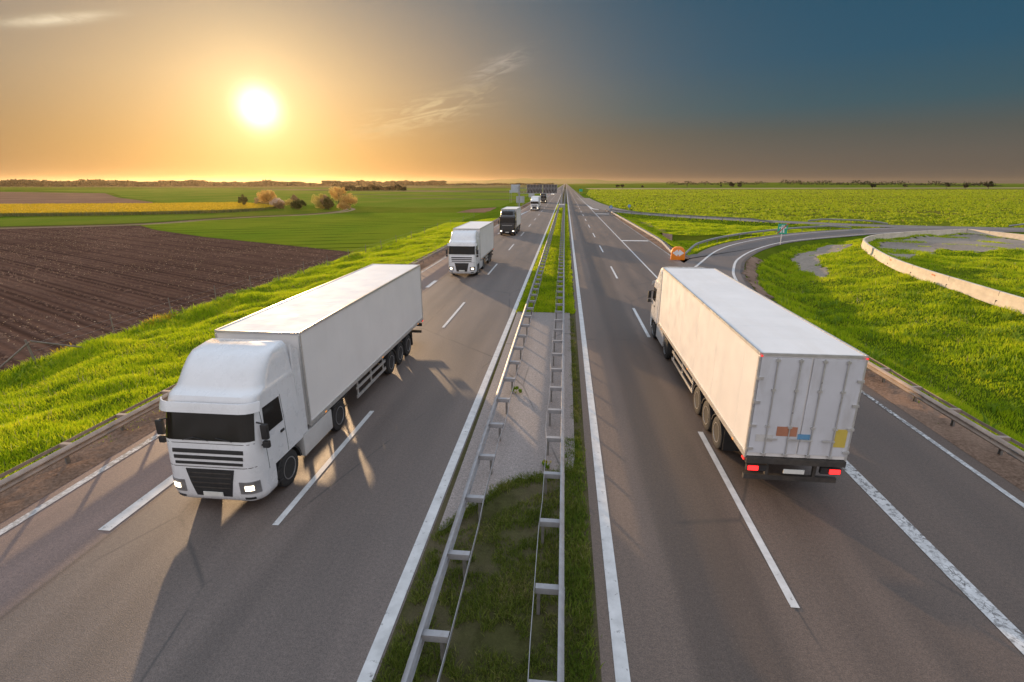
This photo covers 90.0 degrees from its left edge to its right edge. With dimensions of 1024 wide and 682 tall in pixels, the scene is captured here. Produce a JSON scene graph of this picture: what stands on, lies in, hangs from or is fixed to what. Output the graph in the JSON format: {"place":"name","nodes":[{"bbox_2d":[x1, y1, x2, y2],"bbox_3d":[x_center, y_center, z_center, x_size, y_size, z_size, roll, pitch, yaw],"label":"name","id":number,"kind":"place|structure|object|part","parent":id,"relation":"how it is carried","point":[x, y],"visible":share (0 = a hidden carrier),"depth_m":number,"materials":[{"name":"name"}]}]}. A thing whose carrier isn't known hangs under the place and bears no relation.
{"place":"outdoors","nodes":[
{"label":"outdoors","id":0,"kind":"place"},
{"bbox_2d":[0,192,152,203],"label":"bare field","id":1,"kind":"structure","parent":0,"point":[31,197],"depth_m":324.92,"materials":[{"name":"soil"}]},
{"bbox_2d":[0,203,277,215],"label":"rapeseed field","id":2,"kind":"structure","parent":0,"point":[124,207],"depth_m":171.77,"materials":[{"name":"yellow plant"}]},
{"bbox_2d":[0,202,273,216],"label":"rapeseed","id":3,"kind":"object","parent":2,"relation":"on","point":[54,207],"depth_m":179.71,"materials":[{"name":"yellow plant"}]},
{"bbox_2d":[237,194,247,204],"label":"bush","id":4,"kind":"object","parent":2,"relation":"on","point":[243,199],"visible":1,"depth_m":203.15,"materials":[{"name":"green plant"}]},
{"bbox_2d":[6,211,336,226],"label":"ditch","id":5,"kind":"object","parent":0,"point":[161,222],"visible":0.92,"depth_m":127.06,"materials":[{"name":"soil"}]},
{"bbox_2d":[0,207,354,228],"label":"dirt track","id":6,"kind":"structure","parent":0,"point":[352,209],"depth_m":126.99,"materials":[{"name":"brown soil"}]},
{"bbox_2d":[0,219,460,371],"bbox_3d":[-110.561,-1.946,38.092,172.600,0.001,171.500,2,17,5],"label":"ploughed field","id":7,"kind":"structure","parent":0,"point":[43,311],"depth_m":53.72,"materials":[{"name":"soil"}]},
{"bbox_2d":[2,226,340,341],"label":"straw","id":8,"kind":"object","parent":7,"relation":"on","point":[138,267],"visible":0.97,"depth_m":64.49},
{"bbox_2d":[1,184,561,187],"bbox_3d":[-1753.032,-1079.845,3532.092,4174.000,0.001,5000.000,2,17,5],"label":"fallow field","id":9,"kind":"structure","parent":0,"point":[481,186],"depth_m":1454.57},
{"bbox_2d":[0,179,346,186],"bbox_3d":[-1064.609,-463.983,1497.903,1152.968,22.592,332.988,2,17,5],"label":"distant wood","id":10,"kind":"object","parent":9,"relation":"on","point":[76,183],"visible":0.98,"depth_m":1407.78,"materials":[{"name":"green plant"}]},
{"bbox_2d":[321,180,446,185],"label":"distant wood","id":11,"kind":"object","parent":9,"relation":"on","point":[366,183],"visible":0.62,"depth_m":1899.23,"materials":[{"name":"green plant"}]},
{"bbox_2d":[375,183,553,185],"bbox_3d":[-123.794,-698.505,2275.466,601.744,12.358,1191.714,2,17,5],"label":"distant wood","id":12,"kind":"object","parent":9,"relation":"on","point":[393,184],"visible":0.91,"depth_m":2079.55,"materials":[{"name":"green plant"}]},
{"bbox_2d":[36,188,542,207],"bbox_3d":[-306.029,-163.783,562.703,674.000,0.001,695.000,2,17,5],"label":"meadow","id":13,"kind":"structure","parent":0,"point":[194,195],"depth_m":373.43,"materials":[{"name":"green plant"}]},
{"bbox_2d":[141,213,482,251],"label":"meadow","id":14,"kind":"structure","parent":0,"point":[349,232],"depth_m":110.40,"materials":[{"name":"green plant"}]},
{"bbox_2d":[237,189,542,199],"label":"fallow field","id":15,"kind":"structure","parent":0,"point":[411,191],"depth_m":593.40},
{"bbox_2d":[340,184,406,190],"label":"hedge","id":16,"kind":"object","parent":15,"relation":"on","point":[398,187],"visible":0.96,"depth_m":661.76,"materials":[{"name":"green plant"}]},
{"bbox_2d":[456,207,495,212],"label":"bare field","id":17,"kind":"structure","parent":0,"point":[478,210],"depth_m":182.50,"materials":[{"name":"soil"}]},
{"bbox_2d":[0,182,1023,479],"bbox_3d":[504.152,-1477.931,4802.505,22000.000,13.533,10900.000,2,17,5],"label":"ground","id":18,"kind":"structure","parent":0,"point":[496,212],"depth_m":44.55,"materials":[{"name":"green plant"}]},
{"bbox_2d":[50,310,176,353],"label":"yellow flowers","id":19,"kind":"object","parent":18,"relation":"on","point":[168,316],"visible":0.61,"depth_m":36.02,"materials":[{"name":"yellow plant"}]},
{"bbox_2d":[0,215,231,225],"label":"cereal strip","id":20,"kind":"object","parent":18,"relation":"on","point":[52,221],"visible":0.9,"depth_m":137.73,"materials":[{"name":"plant"}]},
{"bbox_2d":[1,236,407,387],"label":"ground weeds","id":21,"kind":"object","parent":18,"relation":"on","point":[163,320],"visible":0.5,"depth_m":37.63,"materials":[{"name":"green plant"}]},
{"bbox_2d":[0,233,444,466],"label":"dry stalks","id":22,"kind":"object","parent":18,"relation":"on","point":[153,356],"visible":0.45,"depth_m":23.21,"materials":[{"name":"plant"}]},
{"bbox_2d":[254,197,270,203],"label":"bush","id":23,"kind":"object","parent":18,"relation":"on","point":[256,201],"visible":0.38,"depth_m":217.96,"materials":[{"name":"orange plant"}]},
{"bbox_2d":[0,203,529,522],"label":"gravel verge","id":24,"kind":"structure","parent":18,"relation":"on","point":[17,498],"depth_m":15.12,"materials":[{"name":"gravel"}]},
{"bbox_2d":[0,201,530,493],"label":"guard rail","id":25,"kind":"object","parent":24,"relation":"on","point":[68,447],"visible":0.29,"depth_m":15.29,"materials":[{"name":"metal"}]},
{"bbox_2d":[256,190,276,203],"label":"tree","id":26,"kind":"object","parent":18,"relation":"on","point":[268,196],"visible":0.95,"depth_m":207.86,"materials":[{"name":"orange plant"}]},
{"bbox_2d":[269,197,284,204],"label":"bush","id":27,"kind":"object","parent":18,"relation":"on","point":[275,200],"visible":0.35,"depth_m":200.46,"materials":[{"name":"pink plant"}]},
{"bbox_2d":[273,200,284,208],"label":"bush","id":28,"kind":"object","parent":18,"relation":"on","point":[279,205],"visible":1,"depth_m":193.71,"materials":[{"name":"brown plant"}]},
{"bbox_2d":[0,184,564,681],"bbox_3d":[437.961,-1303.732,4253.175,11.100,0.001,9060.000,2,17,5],"label":"motorway","id":29,"kind":"structure","parent":18,"relation":"on","point":[168,584],"depth_m":11.79,"materials":[{"name":"grey asphalt"}]},
{"bbox_2d":[154,264,422,500],"bbox_3d":[-6.710,0.194,19.694,2.930,4.018,15.368,2,17,5],"label":"truck","id":30,"kind":"object","parent":29,"relation":"on","point":[254,405],"visible":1,"depth_m":14.08,"materials":[{"name":"white paint"}]},
{"bbox_2d":[446,221,493,274],"bbox_3d":[-3.857,-9.372,50.704,2.930,4.018,12.018,2,17,5],"label":"truck","id":31,"kind":"object","parent":29,"relation":"on","point":[470,244],"visible":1,"depth_m":45.55,"materials":[{"name":"white paint"}]},
{"bbox_2d":[498,207,520,234],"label":"truck","id":32,"kind":"object","parent":29,"relation":"on","point":[510,220],"visible":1,"depth_m":80.97,"materials":[{"name":"black paint"}]},
{"bbox_2d":[530,196,540,209],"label":"truck","id":33,"kind":"object","parent":29,"relation":"on","point":[535,203],"visible":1,"depth_m":154.76,"materials":[{"name":"white paint"}]},
{"bbox_2d":[540,192,546,202],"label":"truck","id":34,"kind":"object","parent":29,"relation":"on","point":[543,197],"visible":0.77,"depth_m":213.94,"materials":[{"name":"black paint"}]},
{"bbox_2d":[284,198,294,207],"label":"bush","id":35,"kind":"object","parent":18,"relation":"on","point":[288,201],"visible":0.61,"depth_m":194.79,"materials":[{"name":"yellow plant"}]},
{"bbox_2d":[289,194,299,199],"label":"tree","id":36,"kind":"object","parent":18,"relation":"on","point":[293,197],"visible":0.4,"depth_m":205.12,"materials":[{"name":"brown plant"}]},
{"bbox_2d":[290,199,306,209],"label":"bush","id":37,"kind":"object","parent":18,"relation":"on","point":[296,203],"visible":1,"depth_m":189.06,"materials":[{"name":"green plant"}]},
{"bbox_2d":[311,193,326,204],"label":"tree","id":38,"kind":"object","parent":18,"relation":"on","point":[315,198],"visible":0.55,"depth_m":199.92,"materials":[{"name":"orange plant"}]},
{"bbox_2d":[314,200,323,208],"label":"bush","id":39,"kind":"object","parent":18,"relation":"on","point":[320,205],"visible":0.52,"depth_m":194.38,"materials":[{"name":"yellow plant"}]},
{"bbox_2d":[320,195,327,204],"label":"tree","id":40,"kind":"object","parent":18,"relation":"on","point":[322,199],"visible":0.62,"depth_m":189.20,"materials":[{"name":"brown plant"}]},
{"bbox_2d":[323,197,334,208],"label":"bush","id":41,"kind":"object","parent":18,"relation":"on","point":[328,202],"visible":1,"depth_m":187.81,"materials":[{"name":"green plant"}]},
{"bbox_2d":[329,187,346,207],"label":"tree","id":42,"kind":"object","parent":18,"relation":"on","point":[337,190],"visible":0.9,"depth_m":200.64,"materials":[{"name":"orange plant"}]},
{"bbox_2d":[337,202,350,209],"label":"bush","id":43,"kind":"object","parent":18,"relation":"on","point":[344,205],"visible":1,"depth_m":190.46,"materials":[{"name":"orange plant"}]},
{"bbox_2d":[338,193,357,207],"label":"tree","id":44,"kind":"object","parent":18,"relation":"on","point":[347,200],"visible":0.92,"depth_m":197.27,"materials":[{"name":"orange plant"}]},
{"bbox_2d":[374,185,601,681],"bbox_3d":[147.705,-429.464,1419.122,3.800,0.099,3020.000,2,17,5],"label":"median strip","id":45,"kind":"object","parent":18,"relation":"on","point":[469,639],"visible":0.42,"depth_m":10.35,"materials":[{"name":"green plant"}]},
{"bbox_2d":[401,190,563,681],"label":"guard rail","id":46,"kind":"object","parent":45,"relation":"on","point":[425,633],"visible":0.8,"depth_m":11.71,"materials":[{"name":"metal"}]},
{"bbox_2d":[370,313,595,681],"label":"grass","id":47,"kind":"structure","parent":45,"relation":"on","point":[433,561],"depth_m":10.27,"materials":[{"name":"green plant"}]},
{"bbox_2d":[429,464,579,541],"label":"grass","id":48,"kind":"structure","parent":45,"relation":"on","point":[508,484],"depth_m":13.93,"materials":[{"name":"green plant"}]},
{"bbox_2d":[438,311,574,530],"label":"concrete slab","id":49,"kind":"structure","parent":45,"relation":"on","point":[527,430],"depth_m":18.24,"materials":[{"name":"grey concrete"}]},
{"bbox_2d":[511,386,521,392],"bbox_3d":[0.183,1.916,20.140,0.478,0.312,0.352,2,17,5],"label":"plant","id":50,"kind":"object","parent":49,"relation":"on","point":[518,388],"visible":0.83,"depth_m":20.13,"materials":[{"name":"green plant"}]},
{"bbox_2d":[542,460,551,468],"bbox_3d":[1.004,3.578,14.877,0.300,0.299,0.352,2,17,5],"label":"plant","id":51,"kind":"object","parent":49,"relation":"on","point":[544,463],"visible":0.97,"depth_m":14.82,"materials":[{"name":"green plant"}]},
{"bbox_2d":[516,204,575,313],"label":"grass","id":52,"kind":"structure","parent":45,"relation":"on","point":[542,301],"depth_m":43.68,"materials":[{"name":"green plant"}]},
{"bbox_2d":[527,189,565,681],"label":"guard rail","id":53,"kind":"object","parent":45,"relation":"on","point":[550,589],"visible":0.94,"depth_m":12.19,"materials":[{"name":"metal"}]},
{"bbox_2d":[516,196,523,205],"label":"road sign","id":54,"kind":"object","parent":18,"relation":"on","point":[521,199],"visible":0.95,"depth_m":195.44,"materials":[{"name":"metal"}]},
{"bbox_2d":[511,185,564,207],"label":"sign gantry","id":55,"kind":"object","parent":18,"relation":"on","point":[537,189],"visible":0.99,"depth_m":179.68,"materials":[{"name":"metal"}]},
{"bbox_2d":[608,211,688,258],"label":"gravel verge","id":56,"kind":"structure","parent":18,"relation":"on","point":[653,240],"depth_m":77.87,"materials":[{"name":"grey gravel"}]},
{"bbox_2d":[605,209,671,252],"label":"guard rail","id":57,"kind":"object","parent":56,"relation":"on","point":[669,248],"visible":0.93,"depth_m":81.86,"materials":[{"name":"metal"}]},
{"bbox_2d":[632,219,671,239],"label":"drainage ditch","id":58,"kind":"object","parent":18,"relation":"on","point":[668,236],"visible":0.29,"depth_m":91.14,"materials":[{"name":"soil"}]},
{"bbox_2d":[606,209,771,222],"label":"guard rail","id":59,"kind":"object","parent":18,"relation":"on","point":[693,215],"visible":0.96,"depth_m":119.79,"materials":[{"name":"metal"}]},
{"bbox_2d":[666,181,767,184],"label":"distant wood","id":60,"kind":"object","parent":18,"relation":"on","point":[705,182],"visible":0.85,"depth_m":1848.66,"materials":[{"name":"green plant"}]},
{"bbox_2d":[741,256,781,305],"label":"gravel verge","id":61,"kind":"structure","parent":18,"relation":"on","point":[752,274],"depth_m":47.92,"materials":[{"name":"gravel"}]},
{"bbox_2d":[685,225,850,254],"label":"guard rail","id":62,"kind":"object","parent":18,"relation":"on","point":[715,238],"visible":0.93,"depth_m":80.28,"materials":[{"name":"metal"}]},
{"bbox_2d":[777,223,788,243],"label":"road sign","id":63,"kind":"object","parent":18,"relation":"on","point":[782,229],"visible":0.95,"depth_m":69.06,"materials":[{"name":"green metal"}]},
{"bbox_2d":[566,184,1023,681],"bbox_3d":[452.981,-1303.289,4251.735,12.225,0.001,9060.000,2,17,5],"label":"motorway","id":64,"kind":"structure","parent":18,"relation":"on","point":[879,595],"depth_m":12.02,"materials":[{"name":"grey asphalt"}]},
{"bbox_2d":[0,205,1023,534],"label":"road markings","id":65,"kind":"object","parent":64,"relation":"on","point":[92,475],"visible":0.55,"depth_m":14.84,"materials":[{"name":"paint"}]},
{"bbox_2d":[98,188,1003,681],"bbox_3d":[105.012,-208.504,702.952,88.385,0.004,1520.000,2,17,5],"label":"road markings","id":66,"kind":"object","parent":64,"relation":"on","point":[616,628],"visible":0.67,"depth_m":13.03,"materials":[{"name":"paint"}]},
{"bbox_2d":[648,267,868,482],"bbox_3d":[8.156,-0.108,20.673,2.930,4.018,16.169,2,17,5],"label":"truck","id":67,"kind":"object","parent":64,"relation":"on","point":[776,383],"visible":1,"depth_m":13.66,"materials":[{"name":"white paint"}]},
{"bbox_3d":[7.353,1.724,12.866,2.520,2.700,0.088,2,17,5],"label":"door","id":68,"kind":"part","parent":67,"relation":"part of","materials":[{"name":"metal"}]},
{"bbox_2d":[843,461,1023,654],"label":"road markings","id":69,"kind":"object","parent":64,"relation":"on","point":[1006,627],"depth_m":11.19,"materials":[{"name":"paint"}]},
{"bbox_2d":[617,212,992,270],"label":"grass","id":70,"kind":"structure","parent":18,"relation":"on","point":[644,221],"depth_m":91.16,"materials":[{"name":"green plant"}]},
{"bbox_2d":[791,244,850,276],"bbox_3d":[39.369,-10.175,62.091,14.700,1.949,25.500,2,17,5],"label":"dry stream bed","id":71,"kind":"object","parent":18,"relation":"on","point":[806,261],"visible":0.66,"depth_m":63.00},
{"bbox_2d":[636,223,1023,450],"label":"grass","id":72,"kind":"structure","parent":18,"relation":"on","point":[850,329],"depth_m":37.07,"materials":[{"name":"green plant"}]},
{"bbox_2d":[660,227,1015,401],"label":"dry stalks","id":73,"kind":"object","parent":18,"relation":"on","point":[897,306],"visible":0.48,"depth_m":38.57,"materials":[{"name":"plant"}]},
{"bbox_2d":[808,219,887,224],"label":"guard rail","id":74,"kind":"object","parent":18,"relation":"on","point":[850,220],"visible":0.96,"depth_m":106.79,"materials":[{"name":"metal"}]},
{"bbox_2d":[685,237,1023,428],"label":"ground weeds","id":75,"kind":"object","parent":18,"relation":"on","point":[924,368],"visible":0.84,"depth_m":32.37,"materials":[{"name":"green plant"}]},
{"bbox_2d":[779,180,1001,185],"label":"distant wood","id":76,"kind":"object","parent":18,"relation":"on","point":[894,183],"visible":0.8,"depth_m":1625.65,"materials":[{"name":"green plant"}]},
{"bbox_2d":[861,229,1023,313],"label":"concrete wall","id":77,"kind":"structure","parent":18,"relation":"on","point":[990,295],"depth_m":42.84,"materials":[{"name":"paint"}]},
{"bbox_2d":[863,368,1023,490],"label":"gravel verge","id":78,"kind":"structure","parent":18,"relation":"on","point":[1007,467],"depth_m":17.08,"materials":[{"name":"brown gravel"}]},
{"bbox_2d":[867,357,1023,463],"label":"guard rail","id":79,"kind":"object","parent":78,"relation":"on","point":[1001,443],"visible":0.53,"depth_m":17.15,"materials":[{"name":"metal"}]},
{"bbox_2d":[983,181,993,188],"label":"tree","id":80,"kind":"object","parent":18,"relation":"on","point":[989,184],"visible":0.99,"depth_m":782.99,"materials":[{"name":"green plant"}]},
{"bbox_2d":[967,229,1023,240],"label":"concrete wall","id":81,"kind":"structure","parent":18,"relation":"on","point":[1003,234],"depth_m":78.36,"materials":[{"name":"beige concrete"}]},
{"bbox_2d":[0,0,1023,183],"label":"sky","id":82,"kind":"structure","parent":0,"point":[306,91],"materials":[{"name":"orange"}]},
{"bbox_2d":[91,368,946,447],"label":"guardrail","id":83,"kind":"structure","parent":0,"point":[162,411],"depth_m":17.77,"materials":[{"name":"grey metal"}]},
{"bbox_2d":[446,178,673,183],"bbox_3d":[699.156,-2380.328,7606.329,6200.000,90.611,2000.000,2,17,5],"label":"hills","id":84,"kind":"structure","parent":0,"point":[554,181],"depth_m":7275.31,"materials":[{"name":"green plant"}]},
{"bbox_2d":[552,435,604,681],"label":"grass","id":85,"kind":"structure","parent":0,"point":[577,522],"depth_m":11.39,"materials":[{"name":"green plant"}]},
{"bbox_2d":[667,254,695,266],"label":"slip road","id":86,"kind":"structure","parent":0,"point":[684,264],"depth_m":55.33,"materials":[{"name":"grey asphalt"}]},
{"bbox_2d":[671,246,684,259],"bbox_3d":[18.100,-9.569,55.815,1.426,1.380,0.793,4,18,13],"label":"gore marker","id":87,"kind":"object","parent":86,"relation":"on","point":[677,252],"visible":1,"depth_m":55.48,"materials":[{"name":"orange plastic"}]},
{"bbox_2d":[577,198,1023,230],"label":"crossing road","id":88,"kind":"structure","parent":0,"point":[592,203],"depth_m":105.86,"materials":[{"name":"grey asphalt"}]},
{"bbox_2d":[586,187,1023,188],"bbox_3d":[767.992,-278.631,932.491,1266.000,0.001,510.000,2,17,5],"label":"fallow field","id":89,"kind":"structure","parent":0,"point":[779,188],"depth_m":849.19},
{"bbox_2d":[587,189,1023,227],"bbox_3d":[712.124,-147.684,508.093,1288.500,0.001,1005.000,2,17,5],"label":"crop field","id":90,"kind":"structure","parent":0,"point":[901,222],"depth_m":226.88,"materials":[{"name":"green plant"}]},
{"bbox_2d":[586,189,1023,195],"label":"crop plants","id":91,"kind":"object","parent":90,"relation":"on","point":[908,192],"visible":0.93,"depth_m":485.25,"materials":[{"name":"green plant"}]},
{"bbox_2d":[740,233,883,290],"bbox_3d":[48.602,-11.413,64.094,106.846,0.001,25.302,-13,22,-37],"label":"guardrail","id":92,"kind":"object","parent":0,"point":[743,275],"depth_m":55.26,"materials":[{"name":"metal"}]},
{"bbox_2d":[678,227,1023,394],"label":"slip road","id":93,"kind":"structure","parent":0,"point":[723,260],"depth_m":68.60,"materials":[{"name":"grey asphalt"}]},
{"bbox_2d":[877,234,1023,259],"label":"bare ground","id":94,"kind":"structure","parent":0,"point":[934,243],"depth_m":69.27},
{"bbox_2d":[959,188,1023,188],"bbox_3d":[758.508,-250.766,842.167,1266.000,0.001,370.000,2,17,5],"label":"fallow field","id":95,"kind":"structure","parent":0,"point":[991,188],"depth_m":849.19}
]}

